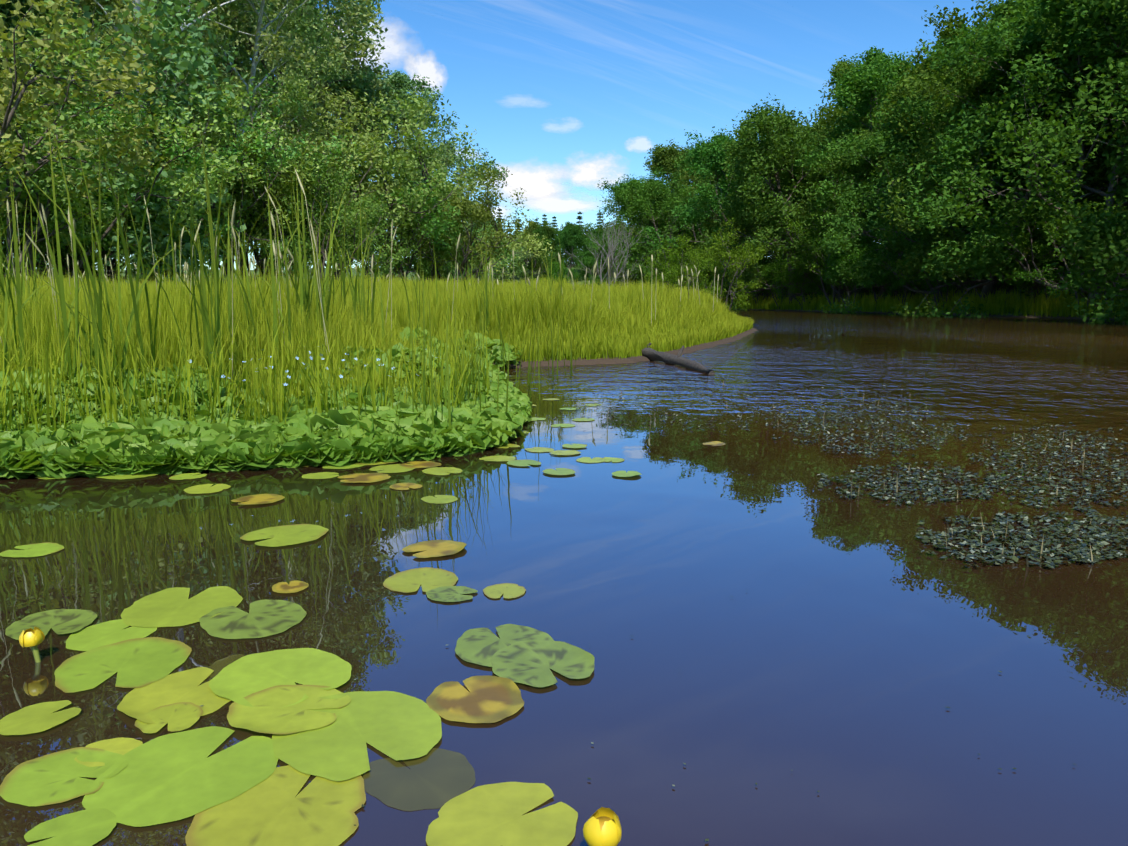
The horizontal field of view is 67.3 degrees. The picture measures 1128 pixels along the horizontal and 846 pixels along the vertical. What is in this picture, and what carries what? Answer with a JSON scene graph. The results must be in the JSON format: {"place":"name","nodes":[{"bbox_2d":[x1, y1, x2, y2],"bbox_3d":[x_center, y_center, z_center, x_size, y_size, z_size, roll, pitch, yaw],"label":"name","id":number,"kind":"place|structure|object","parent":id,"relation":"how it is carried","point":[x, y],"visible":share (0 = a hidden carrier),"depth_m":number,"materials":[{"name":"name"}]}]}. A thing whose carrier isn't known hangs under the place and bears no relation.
{"place":"outdoors","nodes":[
{"label":"outdoors","id":0,"kind":"place"},
{"bbox_2d":[334,21,440,68],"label":"cloud","id":1,"kind":"structure","parent":0,"point":[394,47],"depth_m":2664.56,"materials":[{"name":"white"}]},
{"bbox_2d":[397,29,444,90],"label":"cloud","id":2,"kind":"structure","parent":0,"point":[423,66],"depth_m":2723.89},
{"bbox_2d":[13,0,1007,269],"label":"sky","id":3,"kind":"structure","parent":0,"point":[561,84],"materials":[{"name":"blue"}]},
{"bbox_2d":[477,164,572,221],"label":"cloud","id":4,"kind":"structure","parent":0,"point":[537,181],"depth_m":2851.64,"materials":[{"name":"white"}]},
{"bbox_2d":[494,186,596,212],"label":"cloud","id":5,"kind":"structure","parent":0,"point":[549,203],"depth_m":2871.45,"materials":[{"name":"white"}]},
{"bbox_2d":[0,310,1127,845],"bbox_3d":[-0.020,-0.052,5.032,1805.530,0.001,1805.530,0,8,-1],"label":"water","id":6,"kind":"structure","parent":0,"point":[866,670],"depth_m":1.96,"materials":[{"name":"liquid"}]},
{"bbox_2d":[19,627,621,845],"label":"water lily flowers","id":7,"kind":"object","parent":6,"relation":"in","point":[602,826],"visible":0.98,"depth_m":0.98,"materials":[{"name":"yellow plant"}]},
{"bbox_2d":[0,398,724,845],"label":"lily pads","id":8,"kind":"object","parent":6,"relation":"on","point":[318,726],"visible":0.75,"depth_m":1.33,"materials":[{"name":"green plant"}]},
{"bbox_2d":[412,254,577,429],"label":"water reeds","id":9,"kind":"object","parent":6,"relation":"on","point":[447,384],"visible":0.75,"depth_m":4.43,"materials":[{"name":"green plant"}]},
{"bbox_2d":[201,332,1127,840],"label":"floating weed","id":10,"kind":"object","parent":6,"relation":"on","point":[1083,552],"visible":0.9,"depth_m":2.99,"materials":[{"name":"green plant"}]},
{"bbox_2d":[690,93,873,310],"bbox_3d":[18.674,-15.958,65.186,15.545,16.851,14.939,-1,8,-4],"label":"tree","id":11,"kind":"object","parent":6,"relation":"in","point":[779,133],"visible":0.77,"depth_m":61.66,"materials":[{"name":"green plant"}]},
{"bbox_2d":[924,0,1127,315],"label":"tree","id":12,"kind":"object","parent":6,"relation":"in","point":[1023,219],"visible":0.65,"depth_m":32.60,"materials":[{"name":"green plant"}]},
{"bbox_2d":[36,260,1127,367],"bbox_3d":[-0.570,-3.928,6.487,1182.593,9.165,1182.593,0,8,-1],"label":"ground","id":13,"kind":"structure","parent":0,"point":[638,358],"depth_m":33.81,"materials":[{"name":"soil"}]},
{"bbox_2d":[2,241,71,279],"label":"bush","id":14,"kind":"object","parent":13,"relation":"on","point":[40,244],"visible":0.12,"depth_m":25.26,"materials":[{"name":"green plant"}]},
{"bbox_2d":[1,175,98,278],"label":"bush","id":15,"kind":"object","parent":13,"relation":"on","point":[78,251],"visible":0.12,"depth_m":25.74,"materials":[{"name":"green plant"}]},
{"bbox_2d":[1,169,124,283],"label":"bush","id":16,"kind":"object","parent":13,"relation":"on","point":[61,248],"visible":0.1,"depth_m":26.67,"materials":[{"name":"green plant"}]},
{"bbox_2d":[0,91,130,279],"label":"bush","id":17,"kind":"object","parent":13,"relation":"on","point":[94,214],"visible":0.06,"depth_m":25.57,"materials":[{"name":"green plant"}]},
{"bbox_2d":[0,0,143,278],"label":"tree","id":18,"kind":"object","parent":13,"relation":"on","point":[92,57],"visible":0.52,"depth_m":21.21,"materials":[{"name":"green plant"}]},
{"bbox_2d":[0,0,179,220],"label":"tree","id":19,"kind":"object","parent":13,"relation":"on","point":[16,93],"visible":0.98,"depth_m":19.40,"materials":[{"name":"green plant"}]},
{"bbox_2d":[0,87,193,285],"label":"tree","id":20,"kind":"object","parent":13,"relation":"on","point":[67,168],"depth_m":26.76,"materials":[{"name":"green plant"}]},
{"bbox_2d":[18,131,190,282],"bbox_3d":[-14.898,-6.451,27.994,5.380,5.803,5.916,1,8,9],"label":"bush","id":21,"kind":"object","parent":13,"relation":"on","point":[96,197],"visible":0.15,"depth_m":27.07,"materials":[{"name":"green plant"}]},
{"bbox_2d":[26,86,185,285],"bbox_3d":[-16.146,-7.451,28.713,9.422,7.701,6.347,2,8,14],"label":"bush","id":22,"kind":"object","parent":13,"relation":"on","point":[146,221],"visible":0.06,"depth_m":26.85,"materials":[{"name":"green plant"}]},
{"bbox_2d":[0,32,247,285],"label":"tree","id":23,"kind":"object","parent":13,"relation":"on","point":[188,174],"visible":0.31,"depth_m":24.60,"materials":[{"name":"green plant"}]},
{"bbox_2d":[0,0,255,284],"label":"tree","id":24,"kind":"object","parent":13,"relation":"on","point":[183,62],"visible":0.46,"depth_m":26.68,"materials":[{"name":"green plant"}]},
{"bbox_2d":[22,0,236,280],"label":"tree","id":25,"kind":"object","parent":13,"relation":"on","point":[222,60],"depth_m":39.77,"materials":[{"name":"green plant"}]},
{"bbox_2d":[0,76,259,286],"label":"tree","id":26,"kind":"object","parent":13,"relation":"on","point":[224,227],"visible":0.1,"depth_m":27.80,"materials":[{"name":"green plant"}]},
{"bbox_2d":[17,0,262,281],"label":"tree","id":27,"kind":"object","parent":13,"relation":"on","point":[102,4],"visible":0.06,"depth_m":32.96,"materials":[{"name":"green plant"}]},
{"bbox_2d":[35,0,294,288],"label":"tree","id":28,"kind":"object","parent":13,"relation":"on","point":[247,8],"depth_m":45.11,"materials":[{"name":"green plant"}]},
{"bbox_2d":[8,0,330,280],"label":"tree","id":29,"kind":"object","parent":13,"relation":"on","point":[204,13],"visible":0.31,"depth_m":31.32,"materials":[{"name":"green plant"}]},
{"bbox_2d":[82,101,309,281],"bbox_3d":[-14.078,-8.067,32.033,6.399,7.765,9.500,3,9,19],"label":"bush","id":30,"kind":"object","parent":13,"relation":"on","point":[168,155],"visible":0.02,"depth_m":32.52,"materials":[{"name":"green plant"}]},
{"bbox_2d":[138,80,321,279],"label":"tree","id":31,"kind":"object","parent":13,"relation":"on","point":[235,105],"visible":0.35,"depth_m":30.92,"materials":[{"name":"green plant"}]},
{"bbox_2d":[90,0,382,282],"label":"tree","id":32,"kind":"object","parent":13,"relation":"on","point":[364,11],"visible":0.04,"depth_m":46.19,"materials":[{"name":"green plant"}]},
{"bbox_2d":[105,74,377,285],"bbox_3d":[-13.507,-9.227,34.347,10.140,9.347,11.733,5,10,33],"label":"tree","id":33,"kind":"object","parent":13,"relation":"on","point":[270,154],"visible":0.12,"depth_m":33.35,"materials":[{"name":"green plant"}]},
{"bbox_2d":[151,127,340,280],"bbox_3d":[-13.320,-8.156,34.193,7.360,7.220,6.694,3,9,20],"label":"bush","id":34,"kind":"object","parent":13,"relation":"on","point":[261,251],"visible":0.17,"depth_m":33.42,"materials":[{"name":"green plant"}]},
{"bbox_2d":[144,0,361,278],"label":"tree","id":35,"kind":"object","parent":13,"relation":"on","point":[292,90],"visible":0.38,"depth_m":37.58,"materials":[{"name":"green plant"}]},
{"bbox_2d":[158,111,351,281],"bbox_3d":[-12.891,-8.401,33.714,8.534,7.867,9.875,2,8,15],"label":"bush","id":36,"kind":"object","parent":13,"relation":"on","point":[250,140],"visible":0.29,"depth_m":32.42,"materials":[{"name":"green plant"}]},
{"bbox_2d":[0,326,532,479],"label":"bank herbs","id":37,"kind":"object","parent":13,"relation":"on","point":[90,446],"visible":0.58,"depth_m":3.58,"materials":[{"name":"green plant"}]},
{"bbox_2d":[0,302,532,432],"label":"bank grass","id":38,"kind":"structure","parent":13,"relation":"on","point":[274,409],"depth_m":3.75,"materials":[{"name":"plant"}]},
{"bbox_2d":[161,0,408,208],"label":"tree","id":39,"kind":"object","parent":13,"relation":"on","point":[359,86],"visible":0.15,"depth_m":50.77,"materials":[{"name":"green plant"}]},
{"bbox_2d":[0,103,577,407],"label":"reeds","id":40,"kind":"object","parent":13,"relation":"on","point":[19,285],"visible":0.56,"depth_m":4.35,"materials":[{"name":"green plant"}]},
{"bbox_2d":[216,79,403,277],"bbox_3d":[-10.098,-9.995,37.261,8.301,10.072,12.323,-7,11,-40],"label":"tree","id":41,"kind":"object","parent":13,"relation":"on","point":[340,128],"visible":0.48,"depth_m":36.02,"materials":[{"name":"green plant"}]},
{"bbox_2d":[211,147,409,280],"bbox_3d":[-9.155,-7.345,32.395,7.578,6.194,5.104,1,8,9],"label":"bush","id":42,"kind":"object","parent":13,"relation":"on","point":[342,213],"visible":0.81,"depth_m":31.93,"materials":[{"name":"green plant"}]},
{"bbox_2d":[253,158,404,278],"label":"bush","id":43,"kind":"object","parent":13,"relation":"on","point":[371,245],"visible":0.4,"depth_m":33.63,"materials":[{"name":"green plant"}]},
{"bbox_2d":[249,19,424,274],"bbox_3d":[-14.774,-16.459,56.669,13.438,18.156,11.658,-5,10,-33],"label":"tree","id":44,"kind":"object","parent":13,"relation":"on","point":[376,71],"visible":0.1,"depth_m":53.44,"materials":[{"name":"green plant"}]},
{"bbox_2d":[0,167,718,378],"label":"grass panicles","id":45,"kind":"object","parent":13,"relation":"on","point":[232,223],"depth_m":6.71,"materials":[{"name":"plant"}]},
{"bbox_2d":[0,258,754,423],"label":"meadow grass","id":46,"kind":"structure","parent":13,"relation":"on","point":[621,327],"depth_m":8.96,"materials":[{"name":"plant"}]},
{"bbox_2d":[263,89,494,280],"bbox_3d":[-8.097,-10.396,39.816,10.503,10.304,9.553,2,8,16],"label":"tree","id":47,"kind":"object","parent":13,"relation":"on","point":[408,166],"visible":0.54,"depth_m":38.07,"materials":[{"name":"green plant"}]},
{"bbox_2d":[324,70,507,278],"bbox_3d":[-11.880,-16.703,61.745,13.129,17.346,13.009,7,10,39],"label":"tree","id":48,"kind":"object","parent":13,"relation":"on","point":[401,81],"visible":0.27,"depth_m":59.68,"materials":[{"name":"green plant"}]},
{"bbox_2d":[335,153,516,280],"bbox_3d":[-7.357,-9.414,41.809,8.435,7.775,9.760,3,8,17],"label":"bush","id":49,"kind":"object","parent":13,"relation":"on","point":[437,230],"visible":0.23,"depth_m":38.56,"materials":[{"name":"green plant"}]},
{"bbox_2d":[373,190,492,282],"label":"bush","id":50,"kind":"object","parent":13,"relation":"on","point":[424,268],"visible":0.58,"depth_m":40.56,"materials":[{"name":"green plant"}]},
{"bbox_2d":[375,140,491,251],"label":"tree","id":51,"kind":"object","parent":13,"relation":"on","point":[444,160],"visible":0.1,"depth_m":74.85,"materials":[{"name":"green plant"}]},
{"bbox_2d":[359,143,554,282],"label":"tree","id":52,"kind":"object","parent":13,"relation":"on","point":[527,244],"visible":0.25,"depth_m":43.90,"materials":[{"name":"green plant"}]},
{"bbox_2d":[381,162,540,282],"bbox_3d":[-4.722,-8.990,41.157,7.488,7.346,6.811,1,8,4],"label":"bush","id":53,"kind":"object","parent":13,"relation":"on","point":[483,216],"visible":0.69,"depth_m":40.32,"materials":[{"name":"green plant"}]},
{"bbox_2d":[399,190,529,282],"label":"bush","id":54,"kind":"object","parent":13,"relation":"on","point":[519,269],"visible":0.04,"depth_m":51.50,"materials":[{"name":"green plant"}]},
{"bbox_2d":[440,222,522,281],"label":"bush","id":55,"kind":"object","parent":13,"relation":"on","point":[495,268],"visible":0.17,"depth_m":57.90,"materials":[{"name":"green plant"}]},
{"bbox_2d":[495,228,561,282],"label":"bush","id":56,"kind":"object","parent":13,"relation":"on","point":[531,232],"visible":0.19,"depth_m":149.63,"materials":[{"name":"green plant"}]},
{"bbox_2d":[508,228,561,275],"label":"bush","id":57,"kind":"object","parent":13,"relation":"on","point":[539,231],"visible":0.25,"depth_m":160.31,"materials":[{"name":"green plant"}]},
{"bbox_2d":[524,219,563,268],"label":"tree","id":58,"kind":"object","parent":13,"relation":"on","point":[547,228],"visible":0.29,"depth_m":166.28,"materials":[{"name":"green plant"}]},
{"bbox_2d":[534,258,577,285],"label":"bush","id":59,"kind":"object","parent":13,"relation":"on","point":[554,271],"visible":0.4,"depth_m":23.63,"materials":[{"name":"green plant"}]},
{"bbox_2d":[539,226,595,278],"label":"tree","id":60,"kind":"object","parent":13,"relation":"on","point":[566,236],"visible":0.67,"depth_m":151.22,"materials":[{"name":"green plant"}]},
{"bbox_2d":[569,231,619,281],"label":"bush","id":61,"kind":"object","parent":13,"relation":"on","point":[582,271],"visible":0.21,"depth_m":148.86,"materials":[{"name":"green plant"}]},
{"bbox_2d":[567,209,647,288],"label":"dead shrub","id":62,"kind":"object","parent":13,"relation":"on","point":[609,254],"visible":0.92,"depth_m":26.43,"materials":[{"name":"grey plant"}]},
{"bbox_2d":[575,174,669,285],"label":"tree","id":63,"kind":"object","parent":13,"relation":"on","point":[612,188],"visible":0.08,"depth_m":104.14,"materials":[{"name":"green plant"}]},
{"bbox_2d":[600,174,716,287],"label":"tree","id":64,"kind":"object","parent":13,"relation":"on","point":[652,191],"visible":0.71,"depth_m":88.65,"materials":[{"name":"green plant"}]},
{"bbox_2d":[607,204,716,285],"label":"tree","id":65,"kind":"object","parent":13,"relation":"on","point":[651,224],"visible":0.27,"depth_m":95.59,"materials":[{"name":"green plant"}]},
{"bbox_2d":[628,139,703,273],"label":"tree","id":66,"kind":"object","parent":13,"relation":"on","point":[665,157],"visible":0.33,"depth_m":95.88,"materials":[{"name":"green plant"}]},
{"bbox_2d":[640,343,714,374],"bbox_3d":[1.118,-0.745,9.259,0.190,0.238,3.092,-2,8,-12],"label":"fallen log","id":67,"kind":"object","parent":13,"relation":"on","point":[655,355],"visible":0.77,"depth_m":8.94,"materials":[{"name":"wood"}]},
{"bbox_2d":[639,232,718,292],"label":"bush","id":68,"kind":"object","parent":13,"relation":"on","point":[672,264],"visible":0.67,"depth_m":20.53,"materials":[{"name":"green plant"}]},
{"bbox_2d":[648,138,750,272],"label":"tree","id":69,"kind":"object","parent":13,"relation":"on","point":[679,164],"visible":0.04,"depth_m":91.51,"materials":[{"name":"green plant"}]},
{"bbox_2d":[639,217,770,312],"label":"bush","id":70,"kind":"object","parent":13,"relation":"on","point":[751,257],"visible":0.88,"depth_m":20.99,"materials":[{"name":"green plant"}]},
{"bbox_2d":[669,154,767,256],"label":"tree","id":71,"kind":"object","parent":13,"relation":"on","point":[692,177],"visible":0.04,"depth_m":89.36,"materials":[{"name":"green plant"}]},
{"bbox_2d":[672,215,765,298],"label":"bush","id":72,"kind":"object","parent":13,"relation":"on","point":[679,253],"visible":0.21,"depth_m":82.33,"materials":[{"name":"green plant"}]},
{"bbox_2d":[680,131,776,292],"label":"tree","id":73,"kind":"object","parent":13,"relation":"on","point":[704,183],"visible":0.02,"depth_m":84.75,"materials":[{"name":"green plant"}]},
{"bbox_2d":[641,126,820,298],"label":"tree","id":74,"kind":"object","parent":13,"relation":"on","point":[715,157],"visible":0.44,"depth_m":75.25,"materials":[{"name":"green plant"}]},
{"bbox_2d":[682,173,822,295],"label":"tree","id":75,"kind":"object","parent":13,"relation":"on","point":[707,225],"visible":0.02,"depth_m":84.48,"materials":[{"name":"green plant"}]},
{"bbox_2d":[723,144,854,296],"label":"tree","id":76,"kind":"object","parent":13,"relation":"on","point":[741,212],"visible":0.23,"depth_m":68.16,"materials":[{"name":"green plant"}]},
{"bbox_2d":[755,249,831,308],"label":"bush","id":77,"kind":"object","parent":13,"relation":"on","point":[775,270],"visible":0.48,"depth_m":68.65,"materials":[{"name":"green plant"}]},
{"bbox_2d":[770,254,827,305],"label":"bush","id":78,"kind":"object","parent":13,"relation":"on","point":[795,274],"visible":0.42,"depth_m":64.91,"materials":[{"name":"green plant"}]},
{"bbox_2d":[752,121,855,249],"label":"tree","id":79,"kind":"object","parent":13,"relation":"on","point":[816,127],"visible":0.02,"depth_m":73.62,"materials":[{"name":"green plant"}]},
{"bbox_2d":[777,199,836,301],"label":"tree","id":80,"kind":"object","parent":13,"relation":"on","point":[814,229],"visible":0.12,"depth_m":62.77,"materials":[{"name":"green plant"}]},
{"bbox_2d":[779,247,846,299],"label":"bush","id":81,"kind":"object","parent":13,"relation":"on","point":[812,277],"visible":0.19,"depth_m":62.04,"materials":[{"name":"green plant"}]},
{"bbox_2d":[780,190,890,305],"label":"shrub","id":82,"kind":"object","parent":13,"relation":"on","point":[797,230],"visible":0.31,"depth_m":59.32,"materials":[{"name":"green plant"}]},
{"bbox_2d":[809,227,879,310],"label":"bush","id":83,"kind":"object","parent":13,"relation":"on","point":[850,283],"visible":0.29,"depth_m":56.67,"materials":[{"name":"green plant"}]},
{"bbox_2d":[805,49,894,205],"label":"tree","id":84,"kind":"object","parent":13,"relation":"on","point":[842,64],"visible":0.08,"depth_m":74.15,"materials":[{"name":"green plant"}]},
{"bbox_2d":[790,96,911,294],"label":"tree","id":85,"kind":"object","parent":13,"relation":"on","point":[839,114],"visible":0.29,"depth_m":64.45,"materials":[{"name":"green plant"}]},
{"bbox_2d":[778,46,944,297],"bbox_3d":[22.235,-17.638,61.033,13.393,17.858,13.516,2,9,15],"label":"tree","id":86,"kind":"object","parent":13,"relation":"on","point":[873,77],"visible":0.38,"depth_m":59.16,"materials":[{"name":"green plant"}]},
{"bbox_2d":[825,220,929,303],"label":"bush","id":87,"kind":"object","parent":13,"relation":"on","point":[857,259],"visible":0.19,"depth_m":53.85,"materials":[{"name":"green plant"}]},
{"bbox_2d":[814,58,954,296],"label":"tree","id":88,"kind":"object","parent":13,"relation":"on","point":[828,169],"visible":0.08,"depth_m":55.04,"materials":[{"name":"green plant"}]},
{"bbox_2d":[818,98,989,312],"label":"tree","id":89,"kind":"object","parent":13,"relation":"on","point":[854,199],"visible":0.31,"depth_m":52.00,"materials":[{"name":"green plant"}]},
{"bbox_2d":[717,286,1127,317],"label":"bank grass","id":90,"kind":"structure","parent":13,"relation":"on","point":[996,304],"depth_m":44.08,"materials":[{"name":"plant"}]},
{"bbox_2d":[857,170,988,296],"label":"tree","id":91,"kind":"object","parent":13,"relation":"on","point":[941,234],"visible":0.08,"depth_m":50.85,"materials":[{"name":"green plant"}]},
{"bbox_2d":[885,255,970,300],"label":"bush","id":92,"kind":"object","parent":13,"relation":"on","point":[901,283],"visible":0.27,"depth_m":46.21,"materials":[{"name":"green plant"}]},
{"bbox_2d":[887,227,983,307],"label":"bush","id":93,"kind":"object","parent":13,"relation":"on","point":[930,248],"visible":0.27,"depth_m":45.45,"materials":[{"name":"green plant"}]},
{"bbox_2d":[821,76,1065,308],"bbox_3d":[22.185,-12.484,46.738,13.290,14.574,14.571,11,12,24],"label":"tree","id":94,"kind":"object","parent":13,"relation":"on","point":[897,245],"visible":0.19,"depth_m":45.83,"materials":[{"name":"green plant"}]},
{"bbox_2d":[872,0,1035,295],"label":"tree","id":95,"kind":"object","parent":13,"relation":"on","point":[949,24],"visible":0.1,"depth_m":48.11,"materials":[{"name":"green plant"}]},
{"bbox_2d":[928,203,1038,296],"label":"bush","id":96,"kind":"object","parent":13,"relation":"on","point":[994,285],"depth_m":42.44,"materials":[{"name":"green plant"}]},
{"bbox_2d":[878,24,1127,315],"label":"tree","id":97,"kind":"object","parent":13,"relation":"on","point":[968,90],"visible":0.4,"depth_m":39.94,"materials":[{"name":"green plant"}]},
{"bbox_2d":[893,0,1127,317],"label":"tree","id":98,"kind":"object","parent":13,"relation":"on","point":[1009,47],"visible":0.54,"depth_m":36.14,"materials":[{"name":"green plant"}]},
{"bbox_2d":[936,28,1127,286],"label":"tree","id":99,"kind":"object","parent":13,"relation":"on","point":[1011,154],"visible":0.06,"depth_m":41.73,"materials":[{"name":"green plant"}]},
{"bbox_2d":[945,0,1125,293],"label":"tree","id":100,"kind":"object","parent":13,"relation":"on","point":[1001,8],"visible":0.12,"depth_m":44.45,"materials":[{"name":"green plant"}]},
{"bbox_2d":[1008,220,1116,299],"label":"bush","id":101,"kind":"object","parent":13,"relation":"on","point":[1055,272],"visible":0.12,"depth_m":37.34,"materials":[{"name":"green plant"}]},
{"bbox_2d":[999,172,1127,304],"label":"bush","id":102,"kind":"object","parent":13,"relation":"on","point":[1047,227],"visible":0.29,"depth_m":34.51,"materials":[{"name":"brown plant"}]},
{"bbox_2d":[1002,212,1127,313],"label":"bush","id":103,"kind":"object","parent":13,"relation":"on","point":[1033,275],"visible":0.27,"depth_m":33.06,"materials":[{"name":"green plant"}]},
{"bbox_2d":[1010,5,1127,323],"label":"tree","id":104,"kind":"object","parent":13,"relation":"on","point":[1100,235],"visible":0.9,"depth_m":27.16,"materials":[{"name":"green plant"}]},
{"bbox_2d":[561,156,623,210],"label":"cloud","id":105,"kind":"structure","parent":0,"point":[589,173],"depth_m":2850.59,"materials":[{"name":"white"}]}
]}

